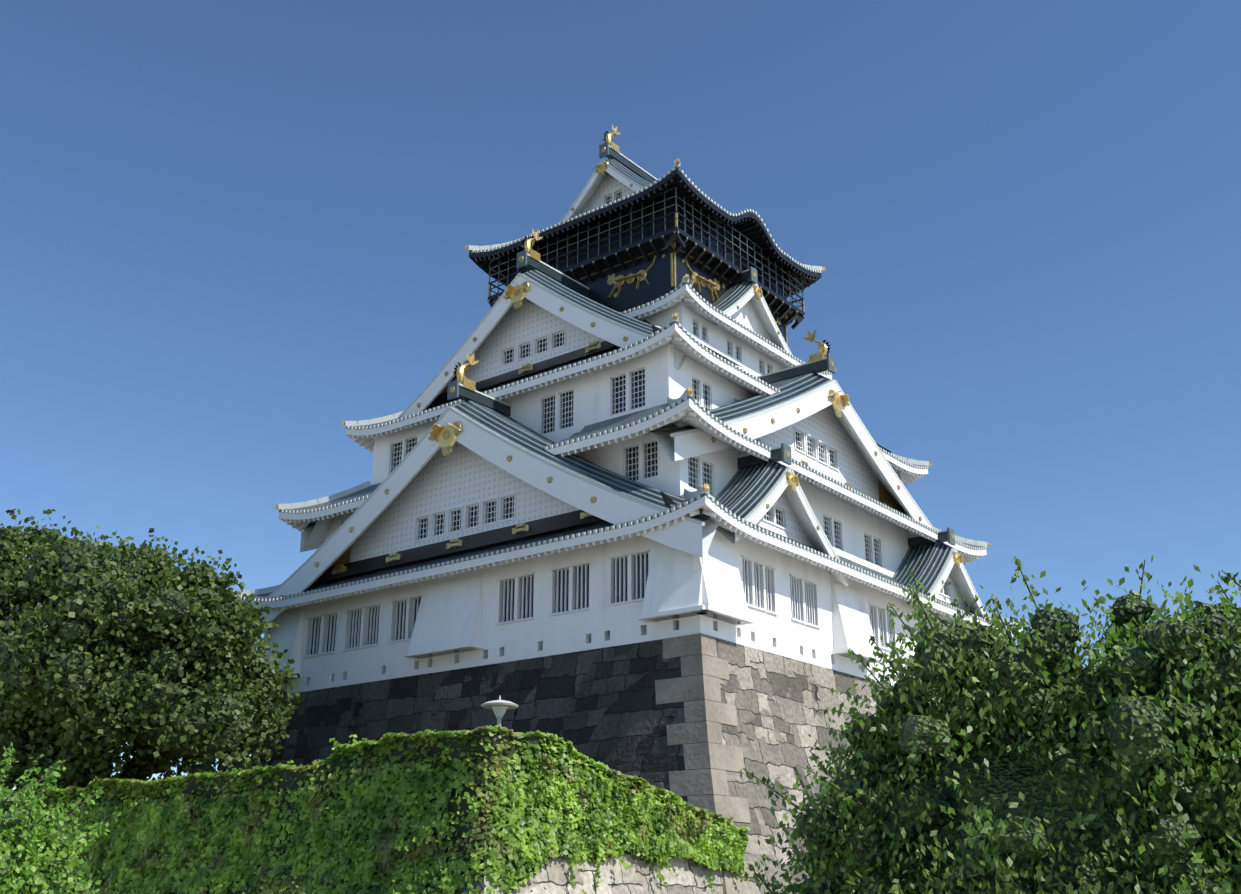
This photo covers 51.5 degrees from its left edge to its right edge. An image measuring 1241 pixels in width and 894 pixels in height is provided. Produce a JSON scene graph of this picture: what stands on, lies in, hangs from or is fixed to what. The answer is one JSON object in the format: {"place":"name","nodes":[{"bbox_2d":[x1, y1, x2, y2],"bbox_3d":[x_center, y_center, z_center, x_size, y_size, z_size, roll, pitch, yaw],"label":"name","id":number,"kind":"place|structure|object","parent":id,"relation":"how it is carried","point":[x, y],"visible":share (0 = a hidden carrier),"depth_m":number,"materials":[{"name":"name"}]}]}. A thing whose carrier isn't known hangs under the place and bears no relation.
{"place":"outdoors","nodes":[
{"label":"outdoors","id":0,"kind":"place"},
{"bbox_2d":[0,0,1240,789],"label":"sky","id":1,"kind":"structure","parent":0,"point":[234,233],"materials":[{"name":"blue"}]},
{"label":"ground","id":2,"kind":"structure","parent":0,"visible":0},
{"bbox_2d":[0,741,120,893],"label":"low tree wood","id":3,"kind":"object","parent":2,"relation":"on","point":[50,868],"visible":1,"depth_m":11.19,"materials":[{"name":"green plant"}]},
{"bbox_2d":[0,508,301,793],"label":"tree","id":4,"kind":"object","parent":2,"relation":"on","point":[158,661],"visible":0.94,"depth_m":58.06,"materials":[{"name":"green plant"}]},
{"bbox_2d":[204,860,545,893],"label":"bush","id":5,"kind":"object","parent":2,"relation":"on","point":[415,875],"visible":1,"depth_m":32.93,"materials":[{"name":"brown plant"}]},
{"bbox_2d":[254,847,778,893],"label":"terrace wall","id":6,"kind":"structure","parent":2,"relation":"on","point":[616,877],"depth_m":44.33,"materials":[{"name":"stone"}]},
{"bbox_2d":[3,724,750,893],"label":"ivy","id":7,"kind":"object","parent":6,"relation":"on","point":[288,774],"visible":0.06,"depth_m":42.96,"materials":[{"name":"green plant"}]},
{"bbox_2d":[62,730,745,892],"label":"ivy tendrils","id":8,"kind":"object","parent":6,"relation":"on","point":[531,837],"visible":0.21,"depth_m":45.82,"materials":[{"name":"green plant"}]},
{"bbox_2d":[481,696,517,725],"bbox_3d":[-4.211,9.994,44.423,1.320,2.780,1.320,-15,-24,35],"label":"garden lamp","id":9,"kind":"object","parent":6,"relation":"on","point":[499,707],"visible":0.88,"depth_m":44.52,"materials":[{"name":"white metal"}]},
{"bbox_2d":[247,633,943,893],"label":"stone base","id":10,"kind":"object","parent":2,"relation":"on","point":[700,720],"visible":0.21,"depth_m":58.09,"materials":[{"name":"grey stone"}]},
{"bbox_2d":[235,124,1026,697],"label":"castle","id":11,"kind":"structure","parent":10,"relation":"on","point":[625,416],"depth_m":68.84,"materials":[{"name":"paint"}]},
{"bbox_2d":[738,555,1240,893],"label":"tree wood","id":12,"kind":"object","parent":2,"relation":"on","point":[1041,761],"visible":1,"depth_m":14.97,"materials":[{"name":"green plant"}]}
]}

